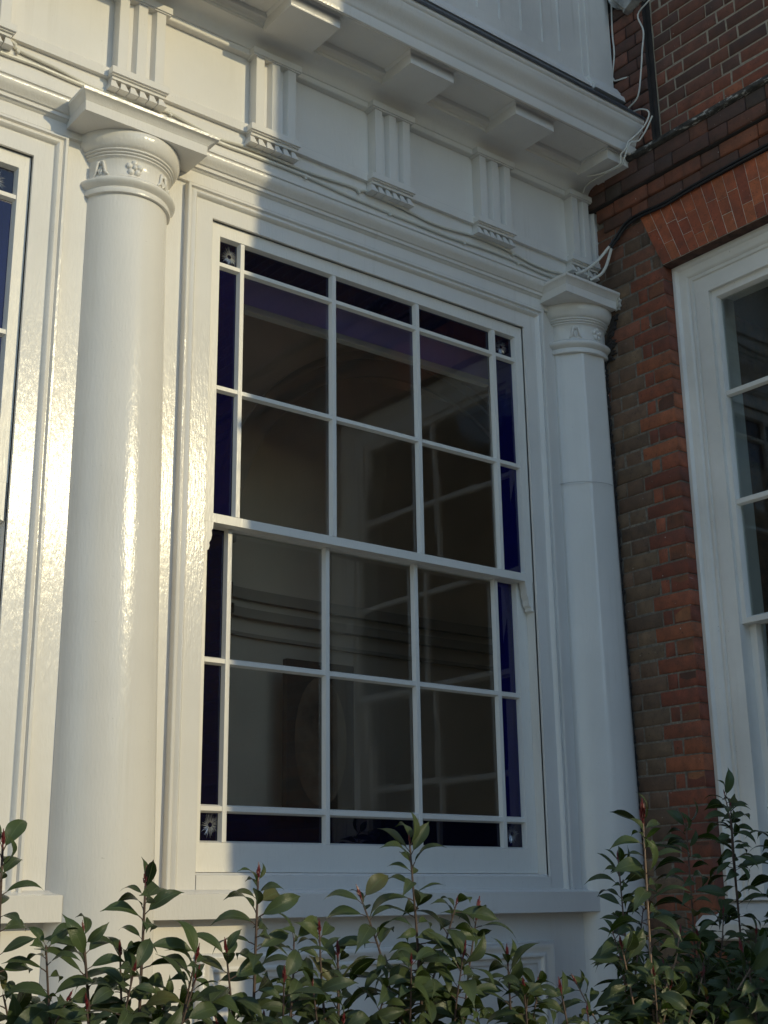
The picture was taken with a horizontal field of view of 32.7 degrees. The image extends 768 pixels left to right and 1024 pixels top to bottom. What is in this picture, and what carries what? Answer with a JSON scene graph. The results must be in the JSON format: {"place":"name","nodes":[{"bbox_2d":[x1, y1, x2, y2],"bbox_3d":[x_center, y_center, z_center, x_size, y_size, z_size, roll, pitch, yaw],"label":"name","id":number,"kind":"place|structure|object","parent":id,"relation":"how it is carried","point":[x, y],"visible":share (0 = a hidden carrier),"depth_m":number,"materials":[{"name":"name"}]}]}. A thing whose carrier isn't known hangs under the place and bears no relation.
{"place":"outdoors","nodes":[
{"label":"outdoors","id":0,"kind":"place"},
{"label":"ground","id":1,"kind":"structure","parent":0,"visible":0},
{"bbox_2d":[0,819,90,1023],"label":"shrub","id":2,"kind":"object","parent":1,"relation":"on","point":[14,830],"visible":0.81,"depth_m":2.73,"materials":[{"name":"green plant"}]},
{"bbox_2d":[0,913,156,1023],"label":"shrub","id":3,"kind":"object","parent":1,"relation":"on","point":[20,1011],"visible":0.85,"depth_m":2.78,"materials":[{"name":"green plant"}]},
{"bbox_2d":[44,858,241,1023],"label":"shrub","id":4,"kind":"object","parent":1,"relation":"on","point":[204,1008],"visible":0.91,"depth_m":2.87,"materials":[{"name":"green plant"}]},
{"bbox_2d":[135,862,338,1023],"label":"shrub","id":5,"kind":"object","parent":1,"relation":"on","point":[249,1007],"visible":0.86,"depth_m":3.02,"materials":[{"name":"green plant"}]},
{"bbox_2d":[235,919,412,1023],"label":"shrub","id":6,"kind":"object","parent":1,"relation":"on","point":[336,980],"visible":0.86,"depth_m":3.17,"materials":[{"name":"green plant"}]},
{"bbox_2d":[0,0,650,1023],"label":"white house","id":7,"kind":"structure","parent":1,"relation":"on","point":[310,566],"depth_m":5.74,"materials":[{"name":"paint"}]},
{"bbox_2d":[0,147,30,586],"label":"window","id":8,"kind":"structure","parent":7,"relation":"in","point":[15,168],"depth_m":4.82,"materials":[{"name":"white paint"}]},
{"bbox_2d":[0,46,555,278],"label":"cable","id":9,"kind":"object","parent":7,"relation":"attached to","point":[4,52],"visible":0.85,"depth_m":5.83,"materials":[{"name":"white plastic"}]},
{"bbox_2d":[11,39,563,274],"bbox_3d":[-0.789,-1.644,5.455,4.498,0.151,0.024,12,-21,-37],"label":"cable","id":10,"kind":"object","parent":7,"relation":"attached to","point":[18,50],"visible":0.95,"depth_m":5.69,"materials":[{"name":"white plastic"}]},
{"bbox_2d":[196,221,546,873],"bbox_3d":[-0.075,0.267,5.687,1.831,2.765,0.242,12,-21,-37],"label":"window","id":11,"kind":"structure","parent":7,"relation":"in","point":[229,838],"depth_m":5.58,"materials":[{"name":"white paint"}]},
{"bbox_2d":[585,0,649,176],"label":"cable","id":12,"kind":"object","parent":7,"relation":"attached to","point":[640,130],"visible":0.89,"depth_m":6.76,"materials":[{"name":"white plastic"}]},
{"bbox_2d":[582,116,652,278],"bbox_3d":[1.179,-1.614,6.730,0.108,0.745,0.507,12,-21,-37],"label":"cable","id":13,"kind":"object","parent":7,"relation":"attached to","point":[621,165],"visible":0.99,"depth_m":6.67,"materials":[{"name":"white plastic"}]},
{"bbox_2d":[611,6,626,81],"bbox_3d":[1.250,-2.544,7.012,0.112,0.557,0.028,-14,-21,37],"label":"cable","id":14,"kind":"object","parent":7,"relation":"attached to","point":[614,80],"visible":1,"depth_m":7.01,"materials":[{"name":"white plastic"}]},
{"bbox_2d":[325,811,517,1023],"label":"shrub","id":15,"kind":"object","parent":1,"relation":"on","point":[435,998],"visible":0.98,"depth_m":3.32,"materials":[{"name":"green plant"}]},
{"bbox_2d":[459,938,558,1023],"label":"shrub","id":16,"kind":"object","parent":1,"relation":"on","point":[528,991],"visible":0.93,"depth_m":3.52,"materials":[{"name":"green plant"}]},
{"bbox_2d":[534,971,643,1023],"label":"shrub","id":17,"kind":"object","parent":1,"relation":"on","point":[552,1004],"visible":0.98,"depth_m":3.63,"materials":[{"name":"green plant"}]},
{"bbox_2d":[584,845,684,1023],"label":"shrub","id":18,"kind":"object","parent":1,"relation":"on","point":[623,929],"visible":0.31,"depth_m":4.55,"materials":[{"name":"green plant"}]},
{"bbox_2d":[548,793,765,1023],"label":"shrub","id":19,"kind":"object","parent":1,"relation":"on","point":[671,1005],"visible":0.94,"depth_m":3.85,"materials":[{"name":"green plant"}]},
{"bbox_2d":[588,0,767,996],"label":"brick house","id":20,"kind":"structure","parent":1,"relation":"on","point":[685,276],"depth_m":6.28,"materials":[{"name":"brick"}]},
{"bbox_2d":[574,143,767,274],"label":"cable","id":21,"kind":"object","parent":20,"relation":"attached to","point":[664,202],"visible":1,"depth_m":6.55,"materials":[{"name":"plastic"}]},
{"bbox_2d":[589,146,767,280],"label":"cable","id":22,"kind":"object","parent":20,"relation":"attached to","point":[668,203],"visible":0.99,"depth_m":6.53,"materials":[{"name":"plastic"}]},
{"bbox_2d":[671,224,767,900],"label":"window","id":23,"kind":"structure","parent":20,"relation":"in","point":[706,287],"depth_m":6.10,"materials":[{"name":"white paint"}]},
{"bbox_2d":[654,799,748,1022],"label":"shrub","id":24,"kind":"object","parent":1,"relation":"on","point":[703,933],"visible":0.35,"depth_m":4.81,"materials":[{"name":"green plant"}]},
{"bbox_2d":[655,940,748,1023],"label":"shrub","id":25,"kind":"object","parent":1,"relation":"on","point":[708,948],"visible":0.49,"depth_m":4.03,"materials":[{"name":"green plant"}]},
{"bbox_2d":[654,931,767,1023],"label":"shrub","id":26,"kind":"object","parent":1,"relation":"on","point":[754,985],"visible":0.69,"depth_m":3.90,"materials":[{"name":"green plant"}]},
{"bbox_2d":[700,768,767,1018],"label":"shrub","id":27,"kind":"object","parent":1,"relation":"on","point":[755,934],"visible":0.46,"depth_m":4.95,"materials":[{"name":"green plant"}]},
{"bbox_2d":[746,807,767,1018],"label":"shrub","id":28,"kind":"object","parent":1,"relation":"on","point":[759,879],"visible":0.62,"depth_m":5.10,"materials":[{"name":"green plant"}]}
]}

